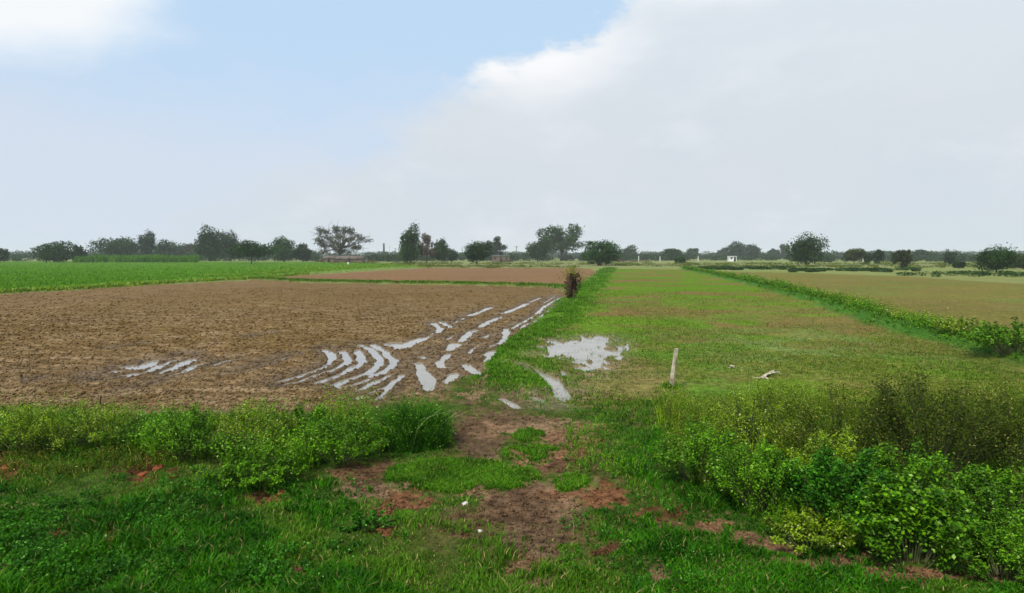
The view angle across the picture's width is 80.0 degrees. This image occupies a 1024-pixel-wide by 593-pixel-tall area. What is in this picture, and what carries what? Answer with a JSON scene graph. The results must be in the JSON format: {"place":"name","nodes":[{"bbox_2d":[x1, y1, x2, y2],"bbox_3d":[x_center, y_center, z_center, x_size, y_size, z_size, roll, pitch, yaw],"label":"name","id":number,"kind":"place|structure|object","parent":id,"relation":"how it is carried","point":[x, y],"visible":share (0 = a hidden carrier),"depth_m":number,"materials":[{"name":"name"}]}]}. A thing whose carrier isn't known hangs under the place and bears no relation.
{"place":"outdoors","nodes":[
{"label":"outdoors","id":0,"kind":"place"},
{"bbox_2d":[0,261,428,289],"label":"crop field","id":1,"kind":"structure","parent":0,"point":[335,264],"depth_m":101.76,"materials":[{"name":"green plant"}]},
{"bbox_2d":[29,240,79,261],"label":"round tree","id":2,"kind":"object","parent":1,"relation":"on","point":[53,252],"visible":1,"depth_m":185.78,"materials":[{"name":"green plant"}]},
{"bbox_2d":[72,244,87,256],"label":"tree","id":3,"kind":"object","parent":1,"relation":"on","point":[80,251],"visible":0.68,"depth_m":213.90,"materials":[{"name":"green plant"}]},
{"bbox_2d":[71,254,200,261],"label":"tall crop","id":4,"kind":"object","parent":1,"relation":"on","point":[135,258],"visible":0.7,"depth_m":196.41,"materials":[{"name":"green plant"}]},
{"bbox_2d":[222,239,280,263],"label":"spreading tree","id":5,"kind":"object","parent":1,"relation":"on","point":[244,249],"visible":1,"depth_m":155.94,"materials":[{"name":"green plant"}]},
{"bbox_2d":[0,279,566,412],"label":"ploughed field","id":6,"kind":"structure","parent":0,"point":[306,288],"depth_m":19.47,"materials":[{"name":"brown soil"}]},
{"bbox_2d":[93,297,571,407],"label":"water","id":7,"kind":"structure","parent":0,"point":[427,379],"depth_m":14.05,"materials":[{"name":"grey liquid"}]},
{"bbox_2d":[286,268,595,284],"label":"ploughed field","id":8,"kind":"structure","parent":0,"point":[532,275],"depth_m":75.79,"materials":[{"name":"brown soil"}]},
{"bbox_2d":[0,374,1018,588],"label":"path","id":9,"kind":"structure","parent":0,"point":[483,422],"depth_m":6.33,"materials":[{"name":"brown soil"}]},
{"bbox_2d":[383,426,590,518],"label":"turf","id":10,"kind":"structure","parent":9,"relation":"on","point":[445,476],"depth_m":6.81,"materials":[{"name":"green plant"}]},
{"bbox_2d":[0,395,1023,592],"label":"grass","id":11,"kind":"structure","parent":0,"point":[194,567],"depth_m":5.05,"materials":[{"name":"green plant"}]},
{"bbox_2d":[0,256,1023,592],"bbox_3d":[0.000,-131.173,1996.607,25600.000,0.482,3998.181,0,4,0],"label":"ground","id":12,"kind":"structure","parent":0,"point":[438,544],"depth_m":6.68,"materials":[{"name":"green plant"}]},
{"bbox_2d":[0,248,9,261],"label":"tree","id":13,"kind":"object","parent":12,"relation":"on","point":[4,254],"visible":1,"depth_m":199.46,"materials":[{"name":"green plant"}]},
{"bbox_2d":[0,401,98,453],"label":"bush","id":14,"kind":"object","parent":12,"relation":"on","point":[21,428],"visible":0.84,"depth_m":7.53,"materials":[{"name":"green plant"}]},
{"bbox_2d":[43,395,143,448],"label":"bush","id":15,"kind":"object","parent":12,"relation":"on","point":[94,437],"visible":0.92,"depth_m":7.71,"materials":[{"name":"green plant"}]},
{"bbox_2d":[0,439,189,480],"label":"weeds","id":16,"kind":"object","parent":12,"relation":"on","point":[100,455],"visible":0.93,"depth_m":7.05,"materials":[{"name":"green plant"}]},
{"bbox_2d":[85,236,142,255],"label":"wide tree","id":17,"kind":"object","parent":12,"relation":"on","point":[117,246],"visible":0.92,"depth_m":265.93,"materials":[{"name":"green plant"}]},
{"bbox_2d":[134,229,156,255],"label":"tall tree","id":18,"kind":"object","parent":12,"relation":"on","point":[147,241],"visible":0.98,"depth_m":273.18,"materials":[{"name":"green plant"}]},
{"bbox_2d":[0,272,309,293],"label":"grass strip","id":19,"kind":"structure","parent":12,"relation":"on","point":[131,283],"depth_m":48.68,"materials":[{"name":"green plant"}]},
{"bbox_2d":[153,238,183,255],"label":"tree","id":20,"kind":"object","parent":12,"relation":"on","point":[167,246],"visible":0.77,"depth_m":297.56,"materials":[{"name":"green plant"}]},
{"bbox_2d":[142,401,232,461],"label":"bush","id":21,"kind":"object","parent":12,"relation":"on","point":[192,442],"visible":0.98,"depth_m":7.12,"materials":[{"name":"green plant"}]},
{"bbox_2d":[177,243,197,255],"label":"tree","id":22,"kind":"object","parent":12,"relation":"on","point":[188,247],"visible":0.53,"depth_m":326.80,"materials":[{"name":"green plant"}]},
{"bbox_2d":[0,376,405,480],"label":"weeds","id":23,"kind":"object","parent":12,"relation":"on","point":[145,440],"visible":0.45,"depth_m":7.60,"materials":[{"name":"green plant"}]},
{"bbox_2d":[0,461,415,587],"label":"weeds","id":24,"kind":"object","parent":12,"relation":"on","point":[124,562],"visible":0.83,"depth_m":5.00,"materials":[{"name":"green plant"}]},
{"bbox_2d":[191,224,227,260],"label":"domed tree","id":25,"kind":"object","parent":12,"relation":"on","point":[207,242],"visible":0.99,"depth_m":235.52,"materials":[{"name":"green plant"}]},
{"bbox_2d":[219,229,241,261],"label":"tree","id":26,"kind":"object","parent":12,"relation":"on","point":[231,241],"visible":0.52,"depth_m":247.83,"materials":[{"name":"green plant"}]},
{"bbox_2d":[188,442,309,490],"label":"bush","id":27,"kind":"object","parent":12,"relation":"on","point":[278,468],"visible":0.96,"depth_m":6.31,"materials":[{"name":"green plant"}]},
{"bbox_2d":[211,394,299,450],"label":"bush","id":28,"kind":"object","parent":12,"relation":"on","point":[256,419],"visible":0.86,"depth_m":7.54,"materials":[{"name":"green plant"}]},
{"bbox_2d":[269,235,297,261],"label":"round tree","id":29,"kind":"object","parent":12,"relation":"on","point":[285,247],"visible":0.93,"depth_m":232.57,"materials":[{"name":"green plant"}]},
{"bbox_2d":[292,242,311,261],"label":"tree","id":30,"kind":"object","parent":12,"relation":"on","point":[304,251],"visible":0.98,"depth_m":237.77,"materials":[{"name":"green plant"}]},
{"bbox_2d":[269,402,343,439],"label":"bush","id":31,"kind":"object","parent":12,"relation":"on","point":[315,414],"visible":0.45,"depth_m":7.98,"materials":[{"name":"green plant"}]},
{"bbox_2d":[322,255,336,261],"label":"farm shed","id":32,"kind":"structure","parent":12,"relation":"on","point":[328,258],"depth_m":225.64,"materials":[{"name":"brick"}]},
{"bbox_2d":[287,412,389,464],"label":"bush","id":33,"kind":"object","parent":12,"relation":"on","point":[352,451],"visible":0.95,"depth_m":7.18,"materials":[{"name":"green plant"}]},
{"bbox_2d":[309,222,373,255],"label":"airy tree","id":34,"kind":"object","parent":12,"relation":"on","point":[339,247],"visible":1,"depth_m":232.32,"materials":[{"name":"green plant"}]},
{"bbox_2d":[335,256,365,261],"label":"farm shed","id":35,"kind":"structure","parent":12,"relation":"on","point":[358,258],"depth_m":221.65,"materials":[{"name":"brick"}]},
{"bbox_2d":[335,507,400,531],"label":"bush","id":36,"kind":"object","parent":12,"relation":"on","point":[360,521],"visible":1,"depth_m":5.50,"materials":[{"name":"green plant"}]},
{"bbox_2d":[250,276,566,287],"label":"field bank grass","id":37,"kind":"structure","parent":12,"relation":"on","point":[555,285],"depth_m":52.56,"materials":[{"name":"green plant"}]},
{"bbox_2d":[398,223,424,263],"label":"dense tree","id":38,"kind":"object","parent":12,"relation":"on","point":[409,248],"visible":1,"depth_m":176.15,"materials":[{"name":"green plant"}]},
{"bbox_2d":[350,381,473,453],"bbox_3d":[-1.264,1.527,7.881,1.710,0.823,1.766,0,4,0],"label":"grass clump","id":39,"kind":"object","parent":12,"relation":"on","point":[423,430],"visible":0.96,"depth_m":7.69,"materials":[{"name":"green plant"}]},
{"bbox_2d":[417,233,435,262],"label":"dry tree","id":40,"kind":"object","parent":12,"relation":"on","point":[428,250],"visible":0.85,"depth_m":188.35,"materials":[{"name":"brown plant"}]},
{"bbox_2d":[432,237,450,262],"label":"tree","id":41,"kind":"object","parent":12,"relation":"on","point":[441,249],"visible":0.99,"depth_m":198.13,"materials":[{"name":"green plant"}]},
{"bbox_2d":[446,248,457,261],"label":"tree","id":42,"kind":"object","parent":12,"relation":"on","point":[452,256],"visible":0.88,"depth_m":213.28,"materials":[{"name":"green plant"}]},
{"bbox_2d":[461,240,493,263],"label":"round tree","id":43,"kind":"object","parent":12,"relation":"on","point":[476,251],"visible":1,"depth_m":141.93,"materials":[{"name":"green plant"}]},
{"bbox_2d":[315,259,657,262],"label":"dry scrub","id":44,"kind":"object","parent":12,"relation":"on","point":[320,260],"visible":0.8,"depth_m":221.20,"materials":[{"name":"green plant"}]},
{"bbox_2d":[487,236,507,255],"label":"tall tree","id":45,"kind":"object","parent":12,"relation":"on","point":[497,245],"visible":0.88,"depth_m":297.10,"materials":[{"name":"green plant"}]},
{"bbox_2d":[492,256,508,261],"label":"brick shed","id":46,"kind":"structure","parent":12,"relation":"on","point":[499,258],"depth_m":239.54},
{"bbox_2d":[0,250,1016,261],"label":"scrub","id":47,"kind":"object","parent":12,"relation":"on","point":[397,258],"visible":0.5,"depth_m":275.59,"materials":[{"name":"green plant"}]},
{"bbox_2d":[445,267,627,410],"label":"bank grass","id":48,"kind":"structure","parent":12,"relation":"on","point":[515,344],"depth_m":16.00,"materials":[{"name":"green plant"}]},
{"bbox_2d":[525,236,553,261],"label":"tree","id":49,"kind":"object","parent":12,"relation":"on","point":[539,249],"visible":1,"depth_m":255.09,"materials":[{"name":"green plant"}]},
{"bbox_2d":[535,223,584,260],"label":"clumped tree","id":50,"kind":"object","parent":12,"relation":"on","point":[566,243],"visible":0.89,"depth_m":279.64,"materials":[{"name":"green plant"}]},
{"bbox_2d":[581,239,624,265],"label":"multi stem tree","id":51,"kind":"object","parent":12,"relation":"on","point":[610,250],"visible":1,"depth_m":148.45,"materials":[{"name":"green plant"}]},
{"bbox_2d":[619,245,637,254],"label":"tree","id":52,"kind":"object","parent":12,"relation":"on","point":[630,249],"visible":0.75,"depth_m":415.57,"materials":[{"name":"green plant"}]},
{"bbox_2d":[559,397,708,476],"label":"weeds","id":53,"kind":"object","parent":12,"relation":"on","point":[605,455],"visible":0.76,"depth_m":7.77,"materials":[{"name":"green plant"}]},
{"bbox_2d":[321,261,1006,267],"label":"tussocks","id":54,"kind":"object","parent":12,"relation":"on","point":[911,264],"visible":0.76,"depth_m":151.63,"materials":[{"name":"green plant"}]},
{"bbox_2d":[661,248,682,260],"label":"round tree","id":55,"kind":"object","parent":12,"relation":"on","point":[672,253],"visible":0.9,"depth_m":307.15,"materials":[{"name":"green plant"}]},
{"bbox_2d":[686,248,698,257],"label":"tree","id":56,"kind":"object","parent":12,"relation":"on","point":[689,250],"visible":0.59,"depth_m":427.93,"materials":[{"name":"green plant"}]},
{"bbox_2d":[651,410,751,482],"bbox_3d":[2.015,1.634,6.590,0.973,0.778,1.121,3,5,39],"label":"bush","id":57,"kind":"object","parent":12,"relation":"on","point":[709,449],"visible":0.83,"depth_m":6.46,"materials":[{"name":"green plant"}]},
{"bbox_2d":[715,247,728,255],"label":"tree","id":58,"kind":"object","parent":12,"relation":"on","point":[721,251],"visible":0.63,"depth_m":467.08,"materials":[{"name":"green plant"}]},
{"bbox_2d":[724,241,748,257],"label":"tree","id":59,"kind":"object","parent":12,"relation":"on","point":[733,249],"visible":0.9,"depth_m":406.64,"materials":[{"name":"green plant"}]},
{"bbox_2d":[696,383,801,464],"bbox_3d":[2.740,1.502,7.173,1.146,0.953,0.998,0,4,0],"label":"bush","id":60,"kind":"object","parent":12,"relation":"on","point":[736,419],"visible":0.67,"depth_m":7.20,"materials":[{"name":"green plant"}]},
{"bbox_2d":[742,243,760,257],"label":"tree","id":61,"kind":"object","parent":12,"relation":"on","point":[754,251],"visible":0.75,"depth_m":410.69,"materials":[{"name":"green plant"}]},
{"bbox_2d":[705,436,807,513],"bbox_3d":[2.410,1.703,5.878,1.079,0.756,0.828,0,4,0],"label":"bush","id":62,"kind":"object","parent":12,"relation":"on","point":[763,467],"visible":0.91,"depth_m":5.81,"materials":[{"name":"green plant"}]},
{"bbox_2d":[711,376,823,434],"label":"bush","id":63,"kind":"object","parent":12,"relation":"on","point":[785,402],"visible":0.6,"depth_m":8.17,"materials":[{"name":"green plant"}]},
{"bbox_2d":[767,248,779,255],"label":"tree","id":64,"kind":"object","parent":12,"relation":"on","point":[774,252],"visible":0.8,"depth_m":446.83,"materials":[{"name":"green plant"}]},
{"bbox_2d":[779,243,789,258],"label":"tree","id":65,"kind":"object","parent":12,"relation":"on","point":[781,247],"visible":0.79,"depth_m":438.04,"materials":[{"name":"green plant"}]},
{"bbox_2d":[784,230,830,264],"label":"lone tree","id":66,"kind":"object","parent":12,"relation":"on","point":[807,249],"visible":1,"depth_m":146.12,"materials":[{"name":"green plant"}]},
{"bbox_2d":[761,503,859,556],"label":"bush","id":67,"kind":"object","parent":12,"relation":"on","point":[803,523],"visible":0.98,"depth_m":5.03,"materials":[{"name":"green plant"}]},
{"bbox_2d":[784,423,873,488],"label":"bush","id":68,"kind":"object","parent":12,"relation":"on","point":[843,448],"visible":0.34,"depth_m":6.20,"materials":[{"name":"green plant"}]},
{"bbox_2d":[646,362,1023,462],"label":"weeds","id":69,"kind":"object","parent":12,"relation":"on","point":[712,419],"visible":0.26,"depth_m":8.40,"materials":[{"name":"green plant"}]},
{"bbox_2d":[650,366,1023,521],"bbox_3d":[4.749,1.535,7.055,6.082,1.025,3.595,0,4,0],"label":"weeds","id":70,"kind":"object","parent":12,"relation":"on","point":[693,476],"visible":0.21,"depth_m":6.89,"materials":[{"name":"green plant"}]},
{"bbox_2d":[763,375,913,464],"bbox_3d":[3.708,1.430,7.044,1.650,1.137,1.286,-2,4,-28],"label":"bush","id":71,"kind":"object","parent":12,"relation":"on","point":[836,413],"visible":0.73,"depth_m":6.87,"materials":[{"name":"green plant"}]},
{"bbox_2d":[770,439,907,526],"bbox_3d":[2.965,1.677,5.484,1.125,0.837,0.919,0,4,0],"label":"bush","id":72,"kind":"object","parent":12,"relation":"on","point":[822,472],"visible":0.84,"depth_m":5.42,"materials":[{"name":"green plant"}]},
{"bbox_2d":[659,392,1023,559],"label":"weeds","id":73,"kind":"object","parent":12,"relation":"on","point":[1020,536],"visible":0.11,"depth_m":5.68,"materials":[{"name":"green plant"}]},
{"bbox_2d":[681,265,1023,358],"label":"bank weeds","id":74,"kind":"object","parent":12,"relation":"on","point":[859,305],"visible":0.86,"depth_m":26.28,"materials":[{"name":"green plant"}]},
{"bbox_2d":[842,248,865,260],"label":"tree","id":75,"kind":"object","parent":12,"relation":"on","point":[853,254],"visible":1,"depth_m":163.73,"materials":[{"name":"green plant"}]},
{"bbox_2d":[690,265,1023,276],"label":"hedge","id":76,"kind":"object","parent":12,"relation":"on","point":[938,273],"visible":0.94,"depth_m":94.90,"materials":[{"name":"green plant"}]},
{"bbox_2d":[861,252,871,264],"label":"tree","id":77,"kind":"object","parent":12,"relation":"on","point":[867,258],"visible":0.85,"depth_m":169.26,"materials":[{"name":"green plant"}]},
{"bbox_2d":[869,249,885,263],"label":"tree","id":78,"kind":"object","parent":12,"relation":"on","point":[879,255],"visible":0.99,"depth_m":167.13,"materials":[{"name":"green plant"}]},
{"bbox_2d":[891,249,912,267],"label":"tree","id":79,"kind":"object","parent":12,"relation":"on","point":[897,258],"visible":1,"depth_m":115.03,"materials":[{"name":"green plant"}]},
{"bbox_2d":[831,465,992,569],"bbox_3d":[3.212,1.754,4.881,1.134,0.820,0.929,0,4,0],"label":"bush","id":80,"kind":"object","parent":12,"relation":"on","point":[930,512],"visible":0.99,"depth_m":4.75,"materials":[{"name":"green plant"}]},
{"bbox_2d":[853,435,983,516],"bbox_3d":[3.639,1.686,5.601,1.074,0.826,0.919,2,4,28],"label":"bush","id":81,"kind":"object","parent":12,"relation":"on","point":[923,465],"visible":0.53,"depth_m":5.59,"materials":[{"name":"green plant"}]},
{"bbox_2d":[911,248,932,259],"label":"tree","id":82,"kind":"object","parent":12,"relation":"on","point":[921,252],"visible":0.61,"depth_m":317.89,"materials":[{"name":"green plant"}]},
{"bbox_2d":[836,359,1023,483],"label":"bush","id":83,"kind":"object","parent":12,"relation":"on","point":[935,428],"visible":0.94,"depth_m":6.44,"materials":[{"name":"green plant"}]},
{"bbox_2d":[943,249,957,264],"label":"tree","id":84,"kind":"object","parent":12,"relation":"on","point":[950,257],"visible":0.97,"depth_m":164.06,"materials":[{"name":"green plant"}]},
{"bbox_2d":[951,261,966,267],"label":"bush","id":85,"kind":"object","parent":12,"relation":"on","point":[958,264],"visible":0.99,"depth_m":117.33,"materials":[{"name":"green plant"}]},
{"bbox_2d":[935,526,1023,585],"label":"bush","id":86,"kind":"object","parent":12,"relation":"on","point":[991,552],"visible":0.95,"depth_m":4.63,"materials":[{"name":"green plant"}]},
{"bbox_2d":[952,460,1023,533],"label":"bush","id":87,"kind":"object","parent":12,"relation":"on","point":[984,484],"visible":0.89,"depth_m":5.36,"materials":[{"name":"green plant"}]},
{"bbox_2d":[958,374,1023,479],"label":"bush","id":88,"kind":"object","parent":12,"relation":"on","point":[1003,398],"visible":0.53,"depth_m":6.54,"materials":[{"name":"green plant"}]},
{"bbox_2d":[968,242,1022,270],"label":"broad tree","id":89,"kind":"object","parent":12,"relation":"on","point":[1002,258],"visible":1,"depth_m":92.06,"materials":[{"name":"green plant"}]},
{"bbox_2d":[1011,254,1023,268],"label":"tree","id":90,"kind":"object","parent":12,"relation":"on","point":[1022,262],"visible":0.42,"depth_m":111.57,"materials":[{"name":"green plant"}]},
{"bbox_2d":[0,0,1023,254],"label":"sky","id":91,"kind":"structure","parent":0,"point":[647,125],"materials":[{"name":"white"}]},
{"bbox_2d":[506,333,628,385],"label":"water","id":92,"kind":"structure","parent":0,"point":[566,348],"depth_m":15.95,"materials":[{"name":"grey liquid"}]},
{"bbox_2d":[657,390,673,412],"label":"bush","id":93,"kind":"object","parent":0,"point":[665,401],"visible":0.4,"depth_m":9.40,"materials":[{"name":"green plant"}]},
{"bbox_2d":[489,268,1023,410],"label":"meadow","id":94,"kind":"structure","parent":0,"point":[639,281],"depth_m":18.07,"materials":[{"name":"green plant"}]},
{"bbox_2d":[518,334,626,408],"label":"marsh grass","id":95,"kind":"structure","parent":94,"relation":"on","point":[546,399],"depth_m":13.16,"materials":[{"name":"green plant"}]},
{"bbox_2d":[557,267,603,297],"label":"dry shrub","id":96,"kind":"object","parent":94,"relation":"on","point":[571,288],"visible":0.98,"depth_m":33.68,"materials":[{"name":"brown plant"}]},
{"bbox_2d":[659,380,682,389],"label":"grass tuft","id":97,"kind":"object","parent":94,"relation":"on","point":[668,384],"visible":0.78,"depth_m":11.29,"materials":[{"name":"green plant"}]},
{"bbox_2d":[669,348,678,384],"bbox_3d":[2.996,1.403,11.307,0.172,0.900,0.104,0,4,0],"label":"leaning post","id":98,"kind":"object","parent":94,"relation":"on","point":[673,368],"visible":0.85,"depth_m":11.27,"materials":[{"name":"beige wood"}]},
{"bbox_2d":[932,315,993,335],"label":"bush","id":99,"kind":"object","parent":94,"relation":"on","point":[953,325],"visible":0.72,"depth_m":17.41,"materials":[{"name":"green plant"}]},
{"bbox_2d":[960,315,1023,355],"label":"bush","id":100,"kind":"object","parent":94,"relation":"on","point":[990,335],"visible":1,"depth_m":14.47,"materials":[{"name":"green plant"}]},
{"bbox_2d":[719,271,1023,334],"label":"fallow field","id":101,"kind":"structure","parent":0,"point":[999,302],"depth_m":40.72,"materials":[{"name":"plant"}]},
{"label":"surrounding ground","id":102,"kind":"structure","parent":0,"visible":0},
{"bbox_2d":[5,248,1023,259],"bbox_3d":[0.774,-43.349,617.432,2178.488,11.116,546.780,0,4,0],"label":"distant wood","id":103,"kind":"object","parent":102,"relation":"on","point":[762,254],"visible":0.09,"depth_m":480.19,"materials":[{"name":"green plant"}]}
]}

